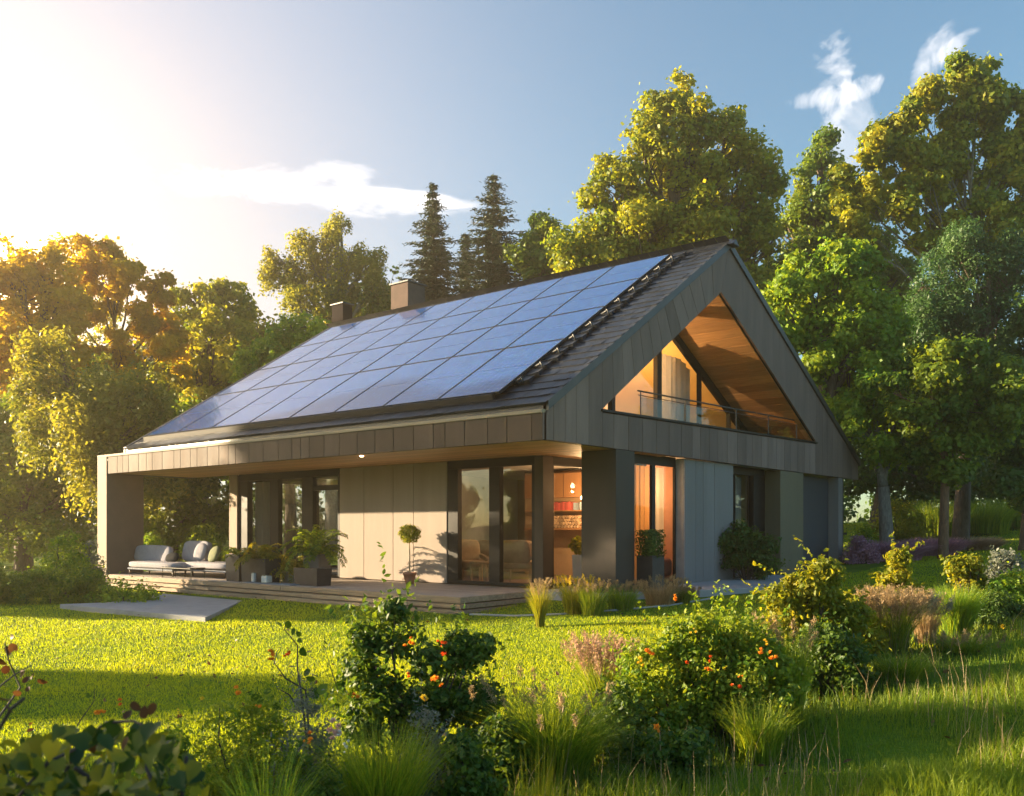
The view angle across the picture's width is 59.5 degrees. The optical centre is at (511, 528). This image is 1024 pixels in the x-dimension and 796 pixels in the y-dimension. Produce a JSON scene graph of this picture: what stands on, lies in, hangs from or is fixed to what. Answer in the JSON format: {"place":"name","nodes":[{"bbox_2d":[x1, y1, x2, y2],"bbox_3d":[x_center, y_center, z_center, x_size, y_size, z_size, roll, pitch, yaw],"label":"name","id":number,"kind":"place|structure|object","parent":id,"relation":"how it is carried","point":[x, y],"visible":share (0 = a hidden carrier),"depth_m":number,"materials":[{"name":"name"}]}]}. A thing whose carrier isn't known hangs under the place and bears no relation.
{"place":"outdoors","nodes":[
{"label":"outdoors","id":0,"kind":"place"},
{"bbox_2d":[0,521,1023,795],"bbox_3d":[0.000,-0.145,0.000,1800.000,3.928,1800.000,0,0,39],"label":"ground","id":1,"kind":"structure","parent":0,"point":[784,755],"depth_m":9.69,"materials":[{"name":"green plant"}]},
{"bbox_2d":[0,634,47,716],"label":"twig plant","id":2,"kind":"object","parent":1,"relation":"on","point":[9,649],"visible":1,"depth_m":3.20,"materials":[{"name":"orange plant"}]},
{"bbox_2d":[0,387,96,572],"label":"broadleaf tree","id":3,"kind":"object","parent":1,"relation":"on","point":[33,524],"visible":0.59,"depth_m":30.79,"materials":[{"name":"green plant"}]},
{"bbox_2d":[0,231,105,568],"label":"broadleaf tree","id":4,"kind":"object","parent":1,"relation":"on","point":[25,277],"visible":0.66,"depth_m":33.73,"materials":[{"name":"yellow plant"}]},
{"bbox_2d":[0,561,112,605],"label":"hedge","id":5,"kind":"object","parent":1,"relation":"on","point":[27,586],"visible":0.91,"depth_m":18.50,"materials":[{"name":"green plant"}]},
{"bbox_2d":[24,528,109,594],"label":"garden shrub","id":6,"kind":"object","parent":1,"relation":"on","point":[71,563],"visible":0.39,"depth_m":20.54,"materials":[{"name":"green plant"}]},
{"bbox_2d":[1,323,203,527],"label":"willow tree","id":7,"kind":"object","parent":1,"relation":"on","point":[91,411],"visible":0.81,"depth_m":26.44,"materials":[{"name":"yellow plant"}]},
{"bbox_2d":[0,697,209,795],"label":"bush","id":8,"kind":"object","parent":1,"relation":"on","point":[23,762],"visible":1,"depth_m":1.79,"materials":[{"name":"green plant"}]},
{"bbox_2d":[24,229,201,421],"bbox_3d":[-17.284,-5.237,37.557,8.254,13.830,4.951,0,0,-13],"label":"broadleaf tree","id":9,"kind":"object","parent":1,"relation":"on","point":[147,325],"visible":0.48,"depth_m":36.70,"materials":[{"name":"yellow plant"}]},
{"bbox_2d":[82,571,165,602],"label":"fern plant","id":10,"kind":"object","parent":1,"relation":"on","point":[134,595],"visible":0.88,"depth_m":18.26,"materials":[{"name":"green plant"}]},
{"bbox_2d":[2,296,277,534],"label":"broadleaf tree","id":11,"kind":"object","parent":1,"relation":"on","point":[141,348],"visible":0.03,"depth_m":44.64,"materials":[{"name":"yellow plant"}]},
{"bbox_2d":[60,594,241,621],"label":"slab","id":12,"kind":"structure","parent":1,"relation":"on","point":[184,607],"depth_m":16.95,"materials":[{"name":"concrete"}]},
{"bbox_2d":[131,689,231,795],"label":"leafy shrub","id":13,"kind":"object","parent":1,"relation":"on","point":[185,744],"visible":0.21,"depth_m":4.66,"materials":[{"name":"green plant"}]},
{"bbox_2d":[123,391,254,561],"bbox_3d":[-10.640,-1.461,29.403,5.675,6.258,4.024,0,0,-12],"label":"broadleaf tree","id":14,"kind":"object","parent":1,"relation":"on","point":[192,512],"visible":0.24,"depth_m":28.44,"materials":[{"name":"green plant"}]},
{"bbox_2d":[141,276,259,508],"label":"broadleaf tree","id":15,"kind":"object","parent":1,"relation":"on","point":[203,319],"visible":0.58,"depth_m":40.46,"materials":[{"name":"green plant"}]},
{"bbox_2d":[177,518,227,568],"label":"garden shrub","id":16,"kind":"object","parent":1,"relation":"on","point":[203,532],"visible":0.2,"depth_m":26.48,"materials":[{"name":"green plant"}]},
{"bbox_2d":[93,649,332,795],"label":"flowering shrub","id":17,"kind":"object","parent":1,"relation":"on","point":[250,740],"visible":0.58,"depth_m":4.85,"materials":[{"name":"green plant"}]},
{"bbox_2d":[185,730,356,795],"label":"grass tussock","id":18,"kind":"object","parent":1,"relation":"on","point":[287,789],"depth_m":4.06,"materials":[{"name":"green plant"}]},
{"bbox_2d":[228,309,330,560],"bbox_3d":[-7.536,-3.100,31.199,4.488,9.403,2.539,0,0,25],"label":"willow tree","id":19,"kind":"object","parent":1,"relation":"on","point":[284,335],"visible":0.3,"depth_m":30.85,"materials":[{"name":"green plant"}]},
{"bbox_2d":[248,621,338,734],"bbox_3d":[-1.214,0.926,4.997,0.521,0.826,0.246,0,0,-2],"label":"twig plant","id":20,"kind":"object","parent":1,"relation":"on","point":[302,652],"visible":0.84,"depth_m":5.00,"materials":[{"name":"green plant"}]},
{"bbox_2d":[232,714,367,795],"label":"leafy shrub","id":21,"kind":"object","parent":1,"relation":"on","point":[308,758],"visible":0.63,"depth_m":4.33,"materials":[{"name":"green plant"}]},
{"bbox_2d":[257,645,368,795],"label":"silver plant","id":22,"kind":"object","parent":1,"relation":"on","point":[309,710],"visible":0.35,"depth_m":4.79,"materials":[{"name":"grey plant"}]},
{"bbox_2d":[104,571,540,613],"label":"terrace deck","id":23,"kind":"structure","parent":1,"relation":"on","point":[443,597],"depth_m":17.93,"materials":[{"name":"brown wood"}]},
{"bbox_2d":[128,545,193,576],"bbox_3d":[-9.046,0.801,22.707,2.818,0.755,0.733,0,0,39],"label":"outdoor lounger","id":24,"kind":"object","parent":23,"relation":"on","point":[149,557],"visible":0.81,"depth_m":22.76,"materials":[{"name":"fabric"}]},
{"bbox_2d":[182,541,225,578],"bbox_3d":[-7.517,0.741,21.990,2.771,0.873,0.741,0,0,39],"label":"outdoor lounger","id":25,"kind":"object","parent":23,"relation":"on","point":[189,547],"visible":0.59,"depth_m":21.88,"materials":[{"name":"fabric"}]},
{"bbox_2d":[225,554,242,581],"bbox_3d":[-6.149,0.876,20.157,0.533,0.600,0.350,0,0,39],"label":"planter","id":26,"kind":"object","parent":23,"relation":"on","point":[232,574],"visible":0.62,"depth_m":20.02,"materials":[{"name":"concrete"}]},
{"bbox_2d":[241,558,280,582],"bbox_3d":[-5.495,0.911,19.595,0.893,0.530,0.420,0,0,39],"label":"planter","id":27,"kind":"object","parent":23,"relation":"on","point":[258,567],"visible":0.62,"depth_m":19.37,"materials":[{"name":"concrete"}]},
{"bbox_2d":[234,542,285,571],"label":"potted plant","id":28,"kind":"object","parent":27,"relation":"in","point":[263,552],"visible":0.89,"depth_m":19.42,"materials":[{"name":"green plant"}]},
{"bbox_2d":[294,567,331,585],"bbox_3d":[-4.142,0.996,18.617,0.764,0.360,0.399,0,0,39],"label":"planter","id":29,"kind":"object","parent":23,"relation":"on","point":[311,576],"visible":0.98,"depth_m":18.43,"materials":[{"name":"concrete"}]},
{"bbox_2d":[278,524,347,571],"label":"potted plant","id":30,"kind":"object","parent":29,"relation":"in","point":[314,543],"visible":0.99,"depth_m":19.24,"materials":[{"name":"green plant"}]},
{"bbox_2d":[403,572,416,583],"bbox_3d":[-2.179,1.054,19.061,0.300,0.245,0.300,0,0,39],"label":"flower pot","id":31,"kind":"object","parent":23,"relation":"on","point":[408,576],"visible":0.98,"depth_m":18.97,"materials":[{"name":"ceramic"}]},
{"bbox_2d":[397,524,420,572],"bbox_3d":[-2.183,0.428,19.062,0.537,1.077,0.510,0,0,39],"label":"topiary tree","id":32,"kind":"object","parent":31,"relation":"in","point":[410,533],"visible":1,"depth_m":18.96,"materials":[{"name":"green plant"}]},
{"bbox_2d":[256,206,397,551],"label":"birch tree","id":33,"kind":"object","parent":1,"relation":"on","point":[330,281],"visible":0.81,"depth_m":42.62,"materials":[{"name":"green plant"}]},
{"bbox_2d":[298,711,469,795],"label":"grass tussock","id":34,"kind":"object","parent":1,"relation":"on","point":[376,777],"depth_m":4.44,"materials":[{"name":"green plant"}]},
{"bbox_2d":[324,542,514,770],"bbox_3d":[-0.593,0.890,5.867,1.258,1.612,1.192,0,0,-11],"label":"leafy shrub","id":35,"kind":"object","parent":1,"relation":"on","point":[458,656],"visible":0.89,"depth_m":5.83,"materials":[{"name":"green plant"}]},
{"bbox_2d":[398,182,476,303],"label":"spruce tree","id":36,"kind":"object","parent":1,"relation":"on","point":[431,267],"visible":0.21,"depth_m":43.72,"materials":[{"name":"green plant"}]},
{"bbox_2d":[395,670,482,795],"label":"silver plant","id":37,"kind":"object","parent":1,"relation":"on","point":[425,720],"visible":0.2,"depth_m":4.92,"materials":[{"name":"grey plant"}]},
{"bbox_2d":[421,720,512,795],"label":"leafy shrub","id":38,"kind":"object","parent":1,"relation":"on","point":[472,765],"visible":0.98,"depth_m":4.66,"materials":[{"name":"green plant"}]},
{"bbox_2d":[97,235,860,592],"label":"house","id":39,"kind":"structure","parent":1,"relation":"on","point":[675,395],"depth_m":19.80,"materials":[{"name":"grey wood"}]},
{"bbox_2d":[239,468,339,576],"bbox_3d":[-5.615,-0.154,22.509,4.080,2.600,0.128,0,0,39],"label":"window","id":40,"kind":"structure","parent":39,"relation":"in","point":[310,488],"depth_m":22.69,"materials":[{"name":"black metal"}]},
{"bbox_2d":[462,539,488,580],"bbox_3d":[-0.907,0.692,19.728,0.684,0.918,0.673,0,0,-21],"label":"armchair","id":41,"kind":"object","parent":39,"relation":"on","point":[470,550],"visible":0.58,"depth_m":19.87,"materials":[{"name":"beige fabric"}]},
{"bbox_2d":[447,456,534,586],"bbox_3d":[-0.421,-0.154,18.308,2.340,2.600,0.128,0,0,39],"label":"window","id":42,"kind":"structure","parent":39,"relation":"in","point":[495,465],"depth_m":18.24,"materials":[{"name":"black metal"}]},
{"bbox_2d":[503,540,531,581],"bbox_3d":[0.156,0.692,18.800,0.750,0.918,0.673,0,0,19],"label":"armchair","id":43,"kind":"object","parent":39,"relation":"on","point":[516,554],"visible":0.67,"depth_m":18.51,"materials":[{"name":"beige fabric"}]},
{"bbox_2d":[552,456,580,586],"bbox_3d":[1.237,-0.154,18.276,0.128,2.600,1.525,0,0,39],"label":"window","id":44,"kind":"structure","parent":39,"relation":"in","point":[557,461],"depth_m":17.85,"materials":[{"name":"black metal"}]},
{"bbox_2d":[634,454,675,584],"bbox_3d":[2.677,-0.164,17.551,0.058,2.580,2.100,0,0,39],"label":"window","id":45,"kind":"structure","parent":39,"relation":"in","point":[653,461],"depth_m":17.67,"materials":[{"name":"black metal"}]},
{"bbox_2d":[608,335,747,430],"bbox_3d":[3.640,-3.534,20.849,0.108,3.100,10.300,0,0,39],"label":"gable window","id":46,"kind":"structure","parent":39,"relation":"in","point":[701,376],"depth_m":21.87,"materials":[{"name":"brown"}]},
{"bbox_2d":[733,466,764,578],"bbox_3d":[5.418,-0.129,21.187,0.128,2.650,2.460,0,0,39],"label":"window","id":47,"kind":"structure","parent":39,"relation":"in","point":[756,476],"depth_m":21.66,"materials":[{"name":"black glass"}]},
{"bbox_2d":[803,476,827,569],"bbox_3d":[8.068,-0.064,24.217,0.050,2.680,2.595,0,0,39],"label":"dark door","id":48,"kind":"structure","parent":39,"relation":"in","point":[815,489],"depth_m":24.44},
{"bbox_2d":[451,173,526,295],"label":"spruce tree","id":49,"kind":"object","parent":1,"relation":"on","point":[496,271],"visible":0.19,"depth_m":45.58,"materials":[{"name":"green plant"}]},
{"bbox_2d":[468,710,546,795],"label":"leafy shrub","id":50,"kind":"object","parent":1,"relation":"on","point":[502,749],"visible":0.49,"depth_m":5.34,"materials":[{"name":"green plant"}]},
{"bbox_2d":[3,347,1011,545],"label":"woodland","id":51,"kind":"object","parent":1,"relation":"on","point":[848,511],"depth_m":54.99,"materials":[{"name":"green plant"}]},
{"bbox_2d":[0,575,1023,795],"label":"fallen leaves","id":52,"kind":"object","parent":1,"relation":"on","point":[557,673],"visible":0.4,"depth_m":8.32,"materials":[{"name":"orange plant"}]},
{"bbox_2d":[499,208,569,283],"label":"broadleaf tree","id":53,"kind":"object","parent":1,"relation":"on","point":[527,258],"visible":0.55,"depth_m":42.32,"materials":[{"name":"green plant"}]},
{"bbox_2d":[508,734,564,795],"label":"grass tussock","id":54,"kind":"object","parent":1,"relation":"on","point":[546,790],"depth_m":3.57,"materials":[{"name":"green plant"}]},
{"bbox_2d":[517,577,559,627],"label":"grass tuft","id":55,"kind":"object","parent":1,"relation":"on","point":[539,606],"visible":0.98,"depth_m":13.34,"materials":[{"name":"yellow plant"}]},
{"bbox_2d":[463,662,666,794],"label":"grass tussock","id":56,"kind":"object","parent":1,"relation":"on","point":[581,743],"depth_m":5.46,"materials":[{"name":"green plant"}]},
{"bbox_2d":[553,573,605,613],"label":"grass tuft","id":57,"kind":"object","parent":1,"relation":"on","point":[570,603],"visible":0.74,"depth_m":14.48,"materials":[{"name":"green plant"}]},
{"bbox_2d":[569,578,617,615],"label":"grass tuft","id":58,"kind":"object","parent":1,"relation":"on","point":[592,604],"visible":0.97,"depth_m":14.19,"materials":[{"name":"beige plant"}]},
{"bbox_2d":[552,629,639,714],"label":"fountain grass","id":59,"kind":"object","parent":1,"relation":"on","point":[598,663],"depth_m":7.02,"materials":[{"name":"plant"}]},
{"bbox_2d":[573,673,662,757],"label":"leafy shrub","id":60,"kind":"object","parent":1,"relation":"on","point":[633,698],"visible":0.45,"depth_m":6.23,"materials":[{"name":"green plant"}]},
{"bbox_2d":[597,579,648,610],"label":"grass tuft","id":61,"kind":"object","parent":1,"relation":"on","point":[626,600],"visible":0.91,"depth_m":14.67,"materials":[{"name":"green plant"}]},
{"bbox_2d":[594,704,728,789],"bbox_3d":[0.914,1.376,5.644,0.819,0.520,0.802,0,0,-18],"label":"leafy shrub","id":62,"kind":"object","parent":1,"relation":"on","point":[678,750],"visible":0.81,"depth_m":5.53,"materials":[{"name":"green plant"}]},
{"bbox_2d":[631,574,691,605],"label":"grass tuft","id":63,"kind":"object","parent":1,"relation":"on","point":[660,595],"visible":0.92,"depth_m":15.06,"materials":[{"name":"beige plant"}]},
{"bbox_2d":[538,66,798,314],"bbox_3d":[6.252,-8.626,36.735,10.480,19.168,6.004,0,0,1],"label":"broadleaf tree","id":64,"kind":"object","parent":1,"relation":"on","point":[686,175],"visible":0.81,"depth_m":35.54,"materials":[{"name":"green plant"}]},
{"bbox_2d":[341,601,1023,795],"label":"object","id":65,"kind":"object","parent":1,"relation":"on","point":[841,698],"visible":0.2,"depth_m":6.99,"materials":[{"name":"green plant"}]},
{"bbox_2d":[601,580,815,746],"bbox_3d":[1.423,0.980,6.515,1.520,1.233,1.258,0,0,10],"label":"flowering shrub","id":66,"kind":"object","parent":1,"relation":"on","point":[695,691],"visible":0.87,"depth_m":6.43,"materials":[{"name":"green plant"}]},
{"bbox_2d":[717,518,789,579],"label":"garden shrub","id":67,"kind":"object","parent":1,"relation":"on","point":[745,546],"visible":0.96,"depth_m":19.46,"materials":[{"name":"green plant"}]},
{"bbox_2d":[706,692,820,764],"bbox_3d":[1.643,1.320,5.981,0.803,0.453,0.794,0,0,39],"label":"grass tussock","id":68,"kind":"object","parent":1,"relation":"on","point":[748,734],"depth_m":5.92,"materials":[{"name":"green plant"}]},
{"bbox_2d":[750,609,826,729],"bbox_3d":[2.055,1.052,6.689,0.606,0.866,0.629,0,0,39],"label":"grass tussock","id":69,"kind":"object","parent":1,"relation":"on","point":[800,698],"depth_m":6.62,"materials":[{"name":"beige plant"}]},
{"bbox_2d":[742,535,889,676],"bbox_3d":[2.717,0.735,7.954,1.153,1.351,1.018,0,0,39],"label":"leafy shrub","id":70,"kind":"object","parent":1,"relation":"on","point":[815,590],"visible":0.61,"depth_m":7.84,"materials":[{"name":"green plant"}]},
{"bbox_2d":[777,611,895,697],"bbox_3d":[2.603,1.062,7.515,1.100,0.739,0.840,0,0,0],"label":"leafy shrub","id":71,"kind":"object","parent":1,"relation":"on","point":[843,657],"visible":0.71,"depth_m":7.39,"materials":[{"name":"green plant"}]},
{"bbox_2d":[757,231,922,442],"bbox_3d":[9.945,-3.966,26.953,5.783,10.257,3.621,0,0,7],"label":"broadleaf tree","id":72,"kind":"object","parent":1,"relation":"on","point":[829,328],"visible":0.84,"depth_m":26.36,"materials":[{"name":"green plant"}]},
{"bbox_2d":[762,122,924,397],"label":"slender tree","id":73,"kind":"object","parent":1,"relation":"on","point":[802,221],"visible":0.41,"depth_m":40.49,"materials":[{"name":"green plant"}]},
{"bbox_2d":[839,535,883,564],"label":"lavender bush","id":74,"kind":"object","parent":1,"relation":"on","point":[853,555],"visible":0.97,"depth_m":24.45,"materials":[{"name":"purple plant"}]},
{"bbox_2d":[825,350,911,544],"bbox_3d":[10.620,-1.978,25.950,3.095,6.171,2.349,0,0,-5],"label":"broadleaf tree","id":75,"kind":"object","parent":1,"relation":"on","point":[853,416],"visible":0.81,"depth_m":25.82,"materials":[{"name":"green plant"}]},
{"bbox_2d":[843,589,894,660],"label":"leafy shrub","id":76,"kind":"object","parent":1,"relation":"on","point":[881,635],"visible":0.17,"depth_m":8.51,"materials":[{"name":"green plant"}]},
{"bbox_2d":[852,583,945,655],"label":"feather grass","id":77,"kind":"object","parent":1,"relation":"on","point":[900,628],"depth_m":8.64,"materials":[{"name":"beige plant"}]},
{"bbox_2d":[866,496,937,543],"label":"garden shrub","id":78,"kind":"object","parent":1,"relation":"on","point":[904,529],"visible":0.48,"depth_m":28.83,"materials":[{"name":"green plant"}]},
{"bbox_2d":[872,532,932,620],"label":"leafy shrub","id":79,"kind":"object","parent":1,"relation":"on","point":[897,571],"visible":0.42,"depth_m":10.43,"materials":[{"name":"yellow plant"}]},
{"bbox_2d":[787,291,1018,527],"bbox_3d":[16.969,-5.170,38.403,12.994,10.737,7.359,0,0,-14],"label":"broadleaf tree","id":80,"kind":"object","parent":1,"relation":"on","point":[896,477],"visible":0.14,"depth_m":37.86,"materials":[{"name":"green plant"}]},
{"bbox_2d":[867,649,946,681],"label":"grass tussock","id":81,"kind":"object","parent":1,"relation":"on","point":[916,667],"depth_m":7.60,"materials":[{"name":"green plant"}]},
{"bbox_2d":[823,45,1023,458],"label":"broadleaf tree","id":82,"kind":"object","parent":1,"relation":"on","point":[941,168],"visible":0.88,"depth_m":32.53,"materials":[{"name":"green plant"}]},
{"bbox_2d":[904,590,955,644],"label":"feather grass","id":83,"kind":"object","parent":1,"relation":"on","point":[931,624],"depth_m":9.12,"materials":[{"name":"beige plant"}]},
{"bbox_2d":[874,330,1023,558],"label":"broadleaf tree","id":84,"kind":"object","parent":1,"relation":"on","point":[981,414],"visible":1,"depth_m":24.60,"materials":[{"name":"green plant"}]},
{"bbox_2d":[917,582,995,635],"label":"feather grass","id":85,"kind":"object","parent":1,"relation":"on","point":[967,607],"depth_m":9.38,"materials":[{"name":"green plant"}]},
{"bbox_2d":[914,628,1006,653],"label":"grass tussock","id":86,"kind":"object","parent":1,"relation":"on","point":[961,642],"depth_m":8.51,"materials":[{"name":"green plant"}]},
{"bbox_2d":[899,201,1023,550],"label":"broadleaf tree","id":87,"kind":"object","parent":1,"relation":"on","point":[945,310],"visible":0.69,"depth_m":28.61,"materials":[{"name":"green plant"}]},
{"bbox_2d":[939,548,994,597],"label":"leafy shrub","id":88,"kind":"object","parent":1,"relation":"on","point":[967,571],"visible":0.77,"depth_m":10.96,"materials":[{"name":"yellow plant"}]},
{"bbox_2d":[970,581,1023,628],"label":"round bush","id":89,"kind":"object","parent":1,"relation":"on","point":[1002,605],"visible":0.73,"depth_m":9.79,"materials":[{"name":"green plant"}]},
{"bbox_2d":[972,292,1023,550],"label":"broadleaf tree","id":90,"kind":"object","parent":1,"relation":"on","point":[1005,475],"visible":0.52,"depth_m":26.59,"materials":[{"name":"green plant"}]},
{"bbox_2d":[978,561,1023,605],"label":"leafy shrub","id":91,"kind":"object","parent":1,"relation":"on","point":[1003,579],"visible":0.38,"depth_m":10.83,"materials":[{"name":"green plant"}]},
{"bbox_2d":[981,545,1023,584],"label":"leafy shrub","id":92,"kind":"object","parent":1,"relation":"on","point":[1003,557],"visible":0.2,"depth_m":11.49,"materials":[{"name":"grey plant"}]},
{"bbox_2d":[0,0,1023,526],"label":"sky","id":93,"kind":"structure","parent":0,"point":[198,135],"materials":[{"name":"blue"}]},
{"bbox_2d":[537,588,665,600],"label":"pavement","id":94,"kind":"structure","parent":0,"point":[557,597],"depth_m":16.44,"materials":[{"name":"concrete"}]},
{"bbox_2d":[637,555,663,588],"bbox_3d":[2.579,0.806,16.691,0.340,0.620,0.440,0,0,39],"label":"planter","id":95,"kind":"object","parent":94,"relation":"on","point":[647,566],"visible":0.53,"depth_m":16.53,"materials":[{"name":"grey concrete"}]},
{"bbox_2d":[634,529,666,557],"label":"potted plant","id":96,"kind":"object","parent":95,"relation":"in","point":[651,542],"visible":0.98,"depth_m":16.56,"materials":[{"name":"green plant"}]},
{"bbox_2d":[668,573,789,596],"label":"pavement","id":97,"kind":"structure","parent":0,"point":[737,586],"depth_m":17.59,"materials":[{"name":"concrete"}]},
{"bbox_2d":[486,609,1023,795],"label":"meadow grass","id":98,"kind":"structure","parent":0,"point":[953,783],"depth_m":5.76,"materials":[{"name":"green plant"}]},
{"bbox_2d":[845,539,942,561],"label":"ornamental grass","id":99,"kind":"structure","parent":0,"point":[918,551],"depth_m":24.67,"materials":[{"name":"purple plant"}]},
{"bbox_2d":[897,536,977,555],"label":"ornamental grass","id":100,"kind":"object","parent":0,"point":[955,546],"depth_m":26.50,"materials":[{"name":"purple plant"}]},
{"bbox_2d":[900,499,980,540],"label":"wild grass","id":101,"kind":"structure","parent":0,"point":[935,516],"depth_m":32.42,"materials":[{"name":"green plant"}]},
{"bbox_2d":[924,497,1019,533],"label":"wild grass","id":102,"kind":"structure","parent":0,"point":[988,520],"depth_m":33.07,"materials":[{"name":"green plant"}]},
{"bbox_2d":[949,535,1014,549],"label":"ornamental grass","id":103,"kind":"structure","parent":0,"point":[984,543],"depth_m":28.59,"materials":[{"name":"green plant"}]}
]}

